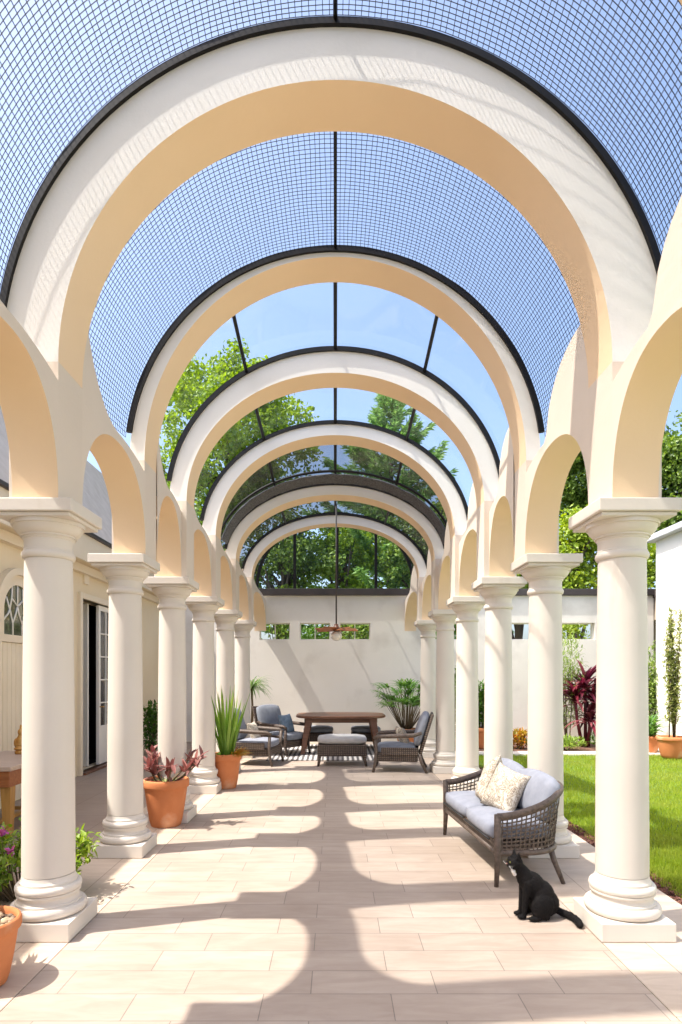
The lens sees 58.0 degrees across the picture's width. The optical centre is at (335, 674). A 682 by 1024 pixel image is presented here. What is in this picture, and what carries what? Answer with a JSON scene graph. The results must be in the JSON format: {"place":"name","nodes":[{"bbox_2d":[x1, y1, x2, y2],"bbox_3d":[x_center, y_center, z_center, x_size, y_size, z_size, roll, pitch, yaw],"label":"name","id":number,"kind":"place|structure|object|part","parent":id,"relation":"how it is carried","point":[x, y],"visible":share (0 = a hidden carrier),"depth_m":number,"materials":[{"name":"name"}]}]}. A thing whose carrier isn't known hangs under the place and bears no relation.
{"place":"outdoors","nodes":[
{"label":"outdoors","id":0,"kind":"place"},
{"bbox_2d":[0,406,158,800],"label":"house","id":1,"kind":"structure","parent":0,"point":[91,600],"depth_m":10.33,"materials":[{"name":"beige paint"}]},
{"bbox_2d":[0,568,23,808],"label":"arched door","id":2,"kind":"structure","parent":1,"relation":"attached to","point":[11,614],"depth_m":7.47,"materials":[{"name":"beige paint"}]},
{"bbox_2d":[2,575,23,799],"bbox_3d":[-3.934,0.156,7.623,0.049,2.778,0.918,0,0,0],"label":"door panel","id":3,"kind":"structure","parent":2,"relation":"in","point":[12,653],"depth_m":7.48,"materials":[{"name":"beige paint"}]},
{"bbox_3d":[-3.946,-0.797,7.623,0.007,0.621,0.666,0,0,0],"label":"window pane","id":4,"kind":"part","parent":2,"relation":"part of","materials":[{"name":"glass"}]},
{"bbox_2d":[83,604,88,765],"bbox_3d":[-4.428,0.166,10.139,0.720,2.673,0.045,0,0,0],"label":"door leaf","id":5,"kind":"structure","parent":1,"relation":"in","point":[85,606],"depth_m":10.12,"materials":[{"name":"white paint"}]},
{"bbox_2d":[96,605,108,763],"bbox_3d":[-3.962,0.166,10.670,0.104,2.673,0.677,0,0,0],"label":"door leaf","id":6,"kind":"structure","parent":1,"relation":"in","point":[102,613],"depth_m":10.52,"materials":[{"name":"white paint"}]},
{"bbox_2d":[0,742,215,905],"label":"veranda floor","id":7,"kind":"structure","parent":0,"point":[91,801],"depth_m":7.46,"materials":[{"name":"tile"}]},
{"bbox_2d":[0,751,21,836],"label":"console table","id":8,"kind":"object","parent":7,"relation":"on","point":[10,770],"visible":0.45,"depth_m":5.83,"materials":[{"name":"brown wood"}]},
{"bbox_2d":[14,725,21,753],"bbox_3d":[-3.420,0.698,6.687,0.128,0.318,0.140,0,0,0],"label":"brass statuette","id":9,"kind":"object","parent":8,"relation":"on","point":[18,744],"visible":0.57,"depth_m":6.65,"materials":[{"name":"gold metal"}]},
{"bbox_2d":[143,700,157,751],"bbox_3d":[-3.632,1.029,12.166,0.452,1.106,0.554,0,0,0],"label":"climbing plant","id":10,"kind":"object","parent":7,"relation":"on","point":[151,715],"visible":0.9,"depth_m":12.08,"materials":[{"name":"green plant"}]},
{"bbox_2d":[0,758,251,1011],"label":"border paving","id":11,"kind":"structure","parent":0,"point":[105,881],"depth_m":4.53,"materials":[{"name":"white stone"}]},
{"bbox_2d":[0,906,21,985],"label":"flower pot","id":12,"kind":"object","parent":11,"relation":"on","point":[10,920],"visible":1,"depth_m":3.08,"materials":[{"name":"orange ceramic"}]},
{"bbox_2d":[0,498,101,941],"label":"column","id":13,"kind":"structure","parent":11,"relation":"on","point":[52,902],"depth_m":3.66,"materials":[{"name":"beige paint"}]},
{"bbox_2d":[0,300,265,630],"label":"arcade wall","id":14,"kind":"structure","parent":13,"relation":"on","point":[29,393],"depth_m":4.16,"materials":[{"name":"beige paint"}]},
{"bbox_2d":[0,16,661,504],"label":"transverse arch","id":15,"kind":"structure","parent":13,"relation":"on","point":[144,146],"depth_m":3.60,"materials":[{"name":"paint"}]},
{"bbox_2d":[88,131,579,437],"bbox_3d":[0.000,-2.925,4.502,3.961,1.816,1.464,0,0,0],"label":"roof net","id":16,"kind":"object","parent":15,"relation":"attached to","point":[335,176],"visible":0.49,"depth_m":4.72,"materials":[{"name":"brown metal"}]},
{"bbox_2d":[0,817,101,901],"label":"flowering plant","id":17,"kind":"object","parent":11,"relation":"on","point":[11,854],"visible":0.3,"depth_m":4.27,"materials":[{"name":"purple plant"}]},
{"bbox_2d":[88,553,159,857],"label":"column","id":18,"kind":"structure","parent":11,"relation":"on","point":[126,833],"depth_m":5.29,"materials":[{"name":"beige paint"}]},
{"bbox_2d":[112,245,558,560],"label":"transverse arch","id":19,"kind":"structure","parent":18,"relation":"on","point":[462,313],"depth_m":5.30,"materials":[{"name":"paint"}]},
{"bbox_2d":[232,282,438,371],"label":"bars","id":20,"kind":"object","parent":19,"relation":"attached to","point":[335,331],"depth_m":6.01,"materials":[{"name":"brown metal"}]},
{"bbox_2d":[143,577,198,822],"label":"column","id":21,"kind":"structure","parent":11,"relation":"on","point":[172,594],"depth_m":6.53,"materials":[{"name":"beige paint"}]},
{"bbox_2d":[154,346,516,579],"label":"transverse arch","id":22,"kind":"structure","parent":21,"relation":"on","point":[226,406],"depth_m":6.48,"materials":[{"name":"paint"}]},
{"bbox_2d":[255,388,415,439],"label":"bars","id":23,"kind":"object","parent":22,"relation":"attached to","point":[335,418],"depth_m":7.61,"materials":[{"name":"brown metal"}]},
{"bbox_2d":[143,745,209,827],"bbox_3d":[-1.696,1.141,6.437,0.665,0.833,0.769,0,0,-31],"label":"potted plant","id":24,"kind":"object","parent":11,"relation":"on","point":[165,799],"visible":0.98,"depth_m":6.24,"materials":[{"name":"red plant"}]},
{"bbox_2d":[185,596,224,793],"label":"column","id":25,"kind":"structure","parent":11,"relation":"on","point":[204,778],"depth_m":8.11,"materials":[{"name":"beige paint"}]},
{"bbox_2d":[190,420,480,597],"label":"transverse arch","id":26,"kind":"structure","parent":25,"relation":"on","point":[246,463],"depth_m":8.06,"materials":[{"name":"paint"}]},
{"bbox_2d":[268,445,401,495],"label":"bars","id":27,"kind":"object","parent":26,"relation":"attached to","point":[335,465],"depth_m":8.95,"materials":[{"name":"brown metal"}]},
{"bbox_2d":[221,470,446,543],"bbox_3d":[0.000,-2.536,9.404,3.563,1.075,0.380,0,0,0],"label":"netting roll","id":28,"kind":"object","parent":27,"relation":"hanging from","point":[247,507],"visible":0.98,"depth_m":9.35,"materials":[{"name":"grey fabric"}]},
{"bbox_2d":[214,610,242,770],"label":"column","id":29,"kind":"structure","parent":11,"relation":"on","point":[225,620],"depth_m":9.75,"materials":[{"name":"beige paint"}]},
{"bbox_2d":[224,484,443,609],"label":"transverse arch","id":30,"kind":"structure","parent":29,"relation":"on","point":[408,512],"depth_m":9.70,"materials":[{"name":"paint"}]},
{"bbox_2d":[234,620,256,757],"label":"column","id":31,"kind":"structure","parent":11,"relation":"on","point":[243,629],"depth_m":11.57,"materials":[{"name":"beige paint"}]},
{"bbox_2d":[242,512,426,619],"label":"transverse arch","id":32,"kind":"structure","parent":31,"relation":"on","point":[402,540],"depth_m":11.52,"materials":[{"name":"paint"}]},
{"bbox_2d":[250,676,271,722],"bbox_3d":[-1.832,0.785,13.395,1.109,1.544,1.110,0,0,0],"label":"potted plant","id":33,"kind":"object","parent":11,"relation":"on","point":[253,685],"visible":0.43,"depth_m":13.38,"materials":[{"name":"green plant"}]},
{"bbox_2d":[0,741,681,1023],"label":"patio floor","id":34,"kind":"structure","parent":0,"point":[312,892],"depth_m":3.72,"materials":[{"name":"beige tile"}]},
{"bbox_2d":[211,687,251,788],"bbox_3d":[-1.467,0.828,8.447,0.682,1.458,0.663,0,0,0],"label":"potted plant","id":35,"kind":"object","parent":34,"relation":"on","point":[228,758],"visible":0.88,"depth_m":8.37,"materials":[{"name":"green plant"}]},
{"bbox_2d":[235,708,283,766],"bbox_3d":[-1.466,1.078,10.853,0.982,0.976,0.792,0,0,12],"label":"wicker armchair","id":36,"kind":"object","parent":34,"relation":"on","point":[269,746],"visible":0.59,"depth_m":10.54,"materials":[{"name":"grey wicker"}]},
{"bbox_2d":[247,722,260,737],"bbox_3d":[-1.440,1.007,10.890,0.145,0.360,0.360,-20,-3,9],"label":"throw pillow","id":37,"kind":"object","parent":36,"relation":"on","point":[252,726],"visible":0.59,"depth_m":10.76,"materials":[{"name":"fabric"}]},
{"bbox_2d":[266,744,373,760],"bbox_3d":[-0.180,1.548,12.420,2.160,0.011,2.520,0,0,0],"label":"striped rug","id":38,"kind":"object","parent":34,"relation":"on","point":[294,754],"visible":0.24,"depth_m":11.65,"materials":[{"name":"fabric"}]},
{"bbox_2d":[252,704,310,756],"bbox_3d":[-1.072,1.078,12.146,0.982,0.976,0.792,0,0,38],"label":"wicker armchair","id":39,"kind":"object","parent":38,"relation":"on","point":[266,715],"visible":0.6,"depth_m":12.08,"materials":[{"name":"fabric"}]},
{"bbox_2d":[278,714,294,732],"bbox_3d":[-0.954,0.957,11.988,0.163,0.400,0.400,-21,-10,28],"label":"throw pillow","id":40,"kind":"object","parent":39,"relation":"on","point":[286,721],"visible":0.84,"depth_m":11.91,"materials":[{"name":"blue fabric"}]},
{"bbox_2d":[303,725,332,741],"bbox_3d":[-0.360,1.320,13.140,0.639,0.482,0.516,0,0,0],"label":"ottoman","id":41,"kind":"object","parent":38,"relation":"on","point":[316,731],"visible":0.44,"depth_m":12.89,"materials":[{"name":"grey fabric"}]},
{"bbox_2d":[296,712,384,754],"bbox_3d":[0.108,1.173,12.420,1.782,0.768,1.296,0,0,0],"label":"wooden table","id":42,"kind":"object","parent":38,"relation":"on","point":[370,718],"visible":0.91,"depth_m":11.97,"materials":[{"name":"brown wood"}]},
{"bbox_2d":[351,725,380,741],"bbox_3d":[0.648,1.320,13.140,0.639,0.482,0.516,0,0,0],"label":"ottoman","id":43,"kind":"object","parent":38,"relation":"on","point":[362,730],"visible":0.52,"depth_m":12.90,"materials":[{"name":"grey fabric"}]},
{"bbox_2d":[317,734,366,766],"bbox_3d":[0.117,1.300,10.764,0.859,0.522,0.636,0,0,0],"label":"ottoman","id":44,"kind":"object","parent":34,"relation":"on","point":[342,745],"visible":1,"depth_m":10.45,"materials":[{"name":"grey wicker"}]},
{"bbox_2d":[372,678,419,742],"bbox_3d":[1.522,0.807,13.088,1.641,1.499,1.562,0,0,0],"label":"potted plant","id":45,"kind":"object","parent":34,"relation":"on","point":[410,686],"visible":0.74,"depth_m":12.98,"materials":[{"name":"green plant"}]},
{"bbox_2d":[372,711,433,772],"bbox_3d":[1.116,1.078,10.105,0.982,0.976,0.792,0,0,8],"label":"wicker armchair","id":46,"kind":"object","parent":34,"relation":"on","point":[391,751],"visible":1,"depth_m":9.80,"materials":[{"name":"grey wicker"}]},
{"bbox_2d":[396,726,409,742],"bbox_3d":[1.116,1.027,10.188,0.145,0.360,0.360,-20,3,-9],"label":"throw pillow","id":47,"kind":"object","parent":46,"relation":"on","point":[399,730],"visible":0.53,"depth_m":10.05,"materials":[{"name":"fabric"}]},
{"bbox_2d":[185,589,653,740],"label":"end wall","id":48,"kind":"structure","parent":34,"relation":"on","point":[297,672],"depth_m":14.40,"materials":[{"name":"white paint"}]},
{"bbox_2d":[260,623,289,639],"bbox_3d":[-1.418,-1.019,14.526,0.709,0.399,0.072,0,0,0],"label":"window frame","id":49,"kind":"structure","parent":48,"relation":"in","point":[266,623],"depth_m":14.49,"materials":[{"name":"white paint"}]},
{"bbox_2d":[300,623,329,639],"bbox_3d":[-0.476,-1.019,14.526,0.709,0.399,0.072,0,0,0],"label":"window frame","id":50,"kind":"structure","parent":48,"relation":"in","point":[300,623],"depth_m":14.49,"materials":[{"name":"white paint"}]},
{"bbox_2d":[256,512,412,595],"bbox_3d":[0.000,-2.835,14.463,3.845,1.958,0.306,0,0,0],"label":"arched window","id":51,"kind":"structure","parent":48,"relation":"attached to","point":[295,591],"depth_m":14.31,"materials":[{"name":"brown metal"}]},
{"bbox_2d":[256,512,412,587],"bbox_3d":[0.000,-2.914,14.454,3.744,1.800,0.108,0,0,0],"label":"window frame","id":52,"kind":"structure","parent":51,"relation":"in","point":[266,553],"depth_m":14.40,"materials":[{"name":"brown metal"}]},
{"bbox_2d":[340,623,369,639],"bbox_3d":[0.460,-1.019,14.526,0.720,0.399,0.072,0,0,0],"label":"window frame","id":53,"kind":"structure","parent":48,"relation":"in","point":[340,623],"depth_m":14.49,"materials":[{"name":"white paint"}]},
{"bbox_2d":[512,623,592,639],"bbox_3d":[5.095,-1.019,14.526,1.950,0.399,0.072,0,0,0],"label":"window frame","id":54,"kind":"structure","parent":48,"relation":"in","point":[512,623],"depth_m":14.49,"materials":[{"name":"white paint"}]},
{"bbox_2d":[443,758,565,887],"bbox_3d":[1.408,1.168,5.283,0.650,0.791,1.546,0,0,-5],"label":"wicker loveseat","id":55,"kind":"object","parent":34,"relation":"on","point":[529,821],"visible":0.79,"depth_m":4.67,"materials":[{"name":"grey fabric"}]},
{"bbox_2d":[475,755,502,799],"bbox_3d":[1.369,0.937,5.481,0.172,0.420,0.420,24,-11,16],"label":"throw pillow","id":56,"kind":"object","parent":55,"relation":"on","point":[489,768],"visible":0.62,"depth_m":5.33,"materials":[{"name":"fabric"}]},
{"bbox_2d":[480,762,530,810],"bbox_3d":[1.407,0.957,5.113,0.158,0.390,0.390,26,-1,-26],"label":"throw pillow","id":57,"kind":"object","parent":55,"relation":"on","point":[505,788],"visible":0.94,"depth_m":5.03,"materials":[{"name":"fabric"}]},
{"bbox_2d":[503,848,583,928],"bbox_3d":[1.326,1.345,3.939,0.485,0.441,0.260,0,0,17],"label":"cat","id":58,"kind":"object","parent":34,"relation":"on","point":[538,899],"visible":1,"depth_m":3.91},
{"bbox_2d":[0,0,681,638],"label":"sky","id":59,"kind":"structure","parent":0,"point":[300,317],"materials":[{"name":"blue"}]},
{"bbox_2d":[454,668,455,747],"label":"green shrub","id":60,"kind":"object","parent":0,"point":[455,703],"visible":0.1,"depth_m":13.05,"materials":[{"name":"green plant"}]},
{"bbox_2d":[405,195,681,630],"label":"arcade wall","id":61,"kind":"structure","parent":0,"point":[646,380],"depth_m":4.08,"materials":[{"name":"beige paint"}]},
{"bbox_2d":[281,501,389,523],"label":"glass roof","id":62,"kind":"structure","parent":61,"relation":"attached to","point":[335,503],"depth_m":11.01,"materials":[{"name":"brown metal"}]},
{"bbox_2d":[315,504,357,640],"bbox_3d":[0.020,-1.795,10.813,0.763,2.396,0.741,0,0,0],"label":"ceiling fan","id":63,"kind":"object","parent":62,"relation":"hanging from","point":[336,630],"visible":1,"depth_m":10.78,"materials":[{"name":"brown wood"}]},
{"bbox_2d":[418,758,681,1022],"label":"border paving","id":64,"kind":"structure","parent":0,"point":[654,969],"depth_m":3.56,"materials":[{"name":"white stone"}]},
{"bbox_2d":[414,620,435,757],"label":"column","id":65,"kind":"structure","parent":64,"relation":"on","point":[427,628],"depth_m":11.57,"materials":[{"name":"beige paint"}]},
{"bbox_2d":[428,610,455,773],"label":"column","id":66,"kind":"structure","parent":64,"relation":"on","point":[444,756],"depth_m":9.75,"materials":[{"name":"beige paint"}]},
{"bbox_2d":[446,596,484,790],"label":"column","id":67,"kind":"structure","parent":64,"relation":"on","point":[466,609],"depth_m":8.11,"materials":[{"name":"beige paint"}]},
{"bbox_2d":[471,577,526,765],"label":"column","id":68,"kind":"structure","parent":64,"relation":"on","point":[497,594],"depth_m":6.53,"materials":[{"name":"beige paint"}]},
{"bbox_2d":[511,553,582,857],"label":"column","id":69,"kind":"structure","parent":64,"relation":"on","point":[544,575],"depth_m":5.29,"materials":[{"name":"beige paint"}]},
{"bbox_2d":[569,498,681,941],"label":"column","id":70,"kind":"structure","parent":64,"relation":"on","point":[617,902],"depth_m":3.66,"materials":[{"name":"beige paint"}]},
{"bbox_2d":[455,751,659,755],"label":"garden path","id":71,"kind":"structure","parent":0,"point":[573,753],"depth_m":12.20,"materials":[{"name":"white stone"}]},
{"bbox_2d":[649,711,665,752],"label":"potted plant","id":72,"kind":"object","parent":71,"relation":"on","point":[653,745],"visible":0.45,"depth_m":12.28,"materials":[{"name":"green plant"}]},
{"bbox_2d":[479,753,681,896],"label":"lawn","id":73,"kind":"structure","parent":0,"point":[593,783],"depth_m":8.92,"materials":[{"name":"plant"}]},
{"bbox_2d":[655,607,681,758],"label":"potted plant","id":74,"kind":"object","parent":73,"relation":"on","point":[669,746],"visible":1,"depth_m":11.55,"materials":[{"name":"green plant"}]},
{"bbox_2d":[647,521,681,750],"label":"white building","id":75,"kind":"structure","parent":0,"point":[668,541],"depth_m":12.55,"materials":[{"name":"white paint"}]},
{"bbox_3d":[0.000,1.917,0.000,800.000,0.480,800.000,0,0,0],"label":"ground","id":76,"kind":"structure","parent":0,"visible":0},
{"bbox_2d":[196,506,230,550],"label":"leafy tree","id":77,"kind":"object","parent":76,"relation":"on","point":[199,513],"visible":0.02,"depth_m":17.59,"materials":[{"name":"green plant"}]},
{"bbox_2d":[159,337,324,545],"bbox_3d":[-3.265,-4.370,19.621,6.132,12.098,5.748,0,0,0],"label":"leafy tree","id":78,"kind":"object","parent":76,"relation":"on","point":[191,393],"visible":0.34,"depth_m":18.82,"materials":[{"name":"green plant"}]},
{"bbox_2d":[261,624,303,638],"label":"shrub","id":79,"kind":"object","parent":76,"relation":"on","point":[282,628],"visible":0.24,"depth_m":15.53,"materials":[{"name":"green plant"}]},
{"bbox_2d":[239,508,346,638],"bbox_3d":[-1.419,-1.694,18.913,3.529,6.756,3.032,0,0,0],"label":"leafy tree","id":80,"kind":"object","parent":76,"relation":"on","point":[279,558],"visible":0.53,"depth_m":18.42,"materials":[{"name":"green plant"}]},
{"bbox_2d":[286,624,328,638],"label":"shrub","id":81,"kind":"object","parent":76,"relation":"on","point":[310,632],"visible":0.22,"depth_m":15.43,"materials":[{"name":"green plant"}]},
{"bbox_2d":[306,527,388,636],"bbox_3d":[0.282,-1.710,19.609,2.904,6.797,2.406,0,0,0],"label":"leafy tree","id":82,"kind":"object","parent":76,"relation":"on","point":[348,578],"visible":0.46,"depth_m":19.30,"materials":[{"name":"green plant"}]},
{"bbox_2d":[327,624,368,638],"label":"shrub","id":83,"kind":"object","parent":76,"relation":"on","point":[360,631],"visible":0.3,"depth_m":15.61,"materials":[{"name":"green plant"}]},
{"bbox_2d":[261,393,513,638],"bbox_3d":[2.080,-4.139,21.559,8.137,11.632,8.088,0,0,15],"label":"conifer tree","id":84,"kind":"object","parent":76,"relation":"on","point":[372,461],"visible":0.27,"depth_m":20.98,"materials":[{"name":"green plant"}]},
{"bbox_2d":[370,498,446,587],"bbox_3d":[2.703,-1.920,19.346,3.196,7.206,3.012,0,0,0],"label":"leafy tree","id":85,"kind":"object","parent":76,"relation":"on","point":[417,538],"visible":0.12,"depth_m":18.93,"materials":[{"name":"green plant"}]},
{"bbox_2d":[455,742,595,750],"bbox_3d":[4.520,1.622,13.460,4.352,0.110,1.773,0,0,0],"label":"planting bed","id":86,"kind":"object","parent":76,"relation":"on","point":[591,747],"depth_m":13.11,"materials":[{"name":"brown soil"}]},
{"bbox_2d":[479,728,483,748],"bbox_3d":[3.113,1.337,13.140,0.500,0.440,0.500,0,0,0],"label":"planter","id":87,"kind":"object","parent":86,"relation":"on","point":[481,738],"visible":0.24,"depth_m":12.94,"materials":[{"name":"ceramic"}]},
{"bbox_2d":[478,679,484,727],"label":"green shrub","id":88,"kind":"object","parent":87,"relation":"on","point":[481,704],"visible":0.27,"depth_m":13.03,"materials":[{"name":"green plant"}]},
{"bbox_2d":[513,727,527,748],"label":"orange flowers","id":89,"kind":"object","parent":86,"relation":"on","point":[519,738],"visible":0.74,"depth_m":12.99,"materials":[{"name":"plant"}]},
{"bbox_2d":[563,733,585,749],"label":"ground plant","id":90,"kind":"object","parent":86,"relation":"on","point":[571,740],"visible":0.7,"depth_m":12.76,"materials":[{"name":"green plant"}]},
{"bbox_2d":[562,625,588,740],"bbox_3d":[5.177,0.184,13.661,0.990,2.750,0.911,0,0,-35],"label":"bamboo plant","id":91,"kind":"object","parent":86,"relation":"on","point":[566,710],"visible":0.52,"depth_m":13.60,"materials":[{"name":"green plant"}]},
{"bbox_2d":[563,660,595,746],"bbox_3d":[5.388,0.617,13.384,1.561,1.896,1.429,0,0,0],"label":"burgundy plant","id":92,"kind":"object","parent":86,"relation":"on","point":[589,710],"visible":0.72,"depth_m":13.33,"materials":[{"name":"red plant"}]},
{"bbox_2d":[588,731,595,747],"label":"ground plant","id":93,"kind":"object","parent":86,"relation":"on","point":[592,737],"visible":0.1,"depth_m":12.97,"materials":[{"name":"green plant"}]},
{"bbox_2d":[648,641,657,733],"bbox_3d":[6.771,0.400,13.150,0.698,2.317,0.678,0,0,0],"label":"climbing plant","id":94,"kind":"object","parent":86,"relation":"on","point":[653,678],"visible":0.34,"depth_m":13.06,"materials":[{"name":"green plant"}]},
{"bbox_2d":[512,551,559,638],"bbox_3d":[5.503,-1.645,18.773,2.866,6.648,2.511,0,0,-10],"label":"leafy tree","id":95,"kind":"object","parent":76,"relation":"on","point":[518,628],"visible":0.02,"depth_m":18.55,"materials":[{"name":"green plant"}]},
{"bbox_2d":[562,624,589,638],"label":"shrub","id":96,"kind":"object","parent":76,"relation":"on","point":[574,627],"visible":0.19,"depth_m":15.41,"materials":[{"name":"green plant"}]},
{"bbox_2d":[559,503,597,638],"bbox_3d":[7.117,-1.636,18.031,2.683,6.632,2.371,0,0,0],"label":"leafy tree","id":97,"kind":"object","parent":76,"relation":"on","point":[570,541],"visible":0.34,"depth_m":17.60,"materials":[{"name":"green plant"}]},
{"bbox_2d":[559,411,674,581],"bbox_3d":[10.661,-4.840,24.183,5.555,13.039,4.569,0,0,0],"label":"leafy tree","id":98,"kind":"object","parent":76,"relation":"on","point":[575,491],"visible":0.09,"depth_m":23.82,"materials":[{"name":"green plant"}]},
{"bbox_2d":[594,543,655,588],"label":"leafy tree","id":99,"kind":"object","parent":76,"relation":"on","point":[651,571],"visible":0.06,"depth_m":17.97,"materials":[{"name":"green plant"}]},
{"bbox_2d":[653,589,655,683],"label":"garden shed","id":100,"kind":"structure","parent":76,"relation":"on","point":[654,596],"depth_m":14.57,"materials":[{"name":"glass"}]},
{"bbox_2d":[651,410,681,543],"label":"leafy tree","id":101,"kind":"object","parent":76,"relation":"on","point":[672,464],"visible":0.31,"depth_m":20.98,"materials":[{"name":"green plant"}]},
{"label":"mulch bed","id":102,"kind":"structure","parent":76,"relation":"on","visible":0},
{"bbox_2d":[479,767,681,904],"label":"bark mulch","id":103,"kind":"object","parent":102,"relation":"on","point":[581,835],"visible":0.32,"depth_m":4.81,"materials":[{"name":"brown wood"}]},
{"bbox_3d":[-1.764,0.264,2.304,0.479,2.579,0.479,0,0,0],"label":"column","id":104,"kind":"object","parent":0,"visible":0},
{"bbox_3d":[0.000,-2.427,2.282,3.919,2.800,0.367,0,0,0],"label":"transverse arch","id":105,"kind":"object","parent":104,"relation":"on","visible":0},
{"bbox_2d":[0,0,681,287],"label":"roof net","id":106,"kind":"object","parent":105,"relation":"attached to","point":[335,9],"visible":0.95,"depth_m":3.34,"materials":[{"name":"brown metal"}]}
]}

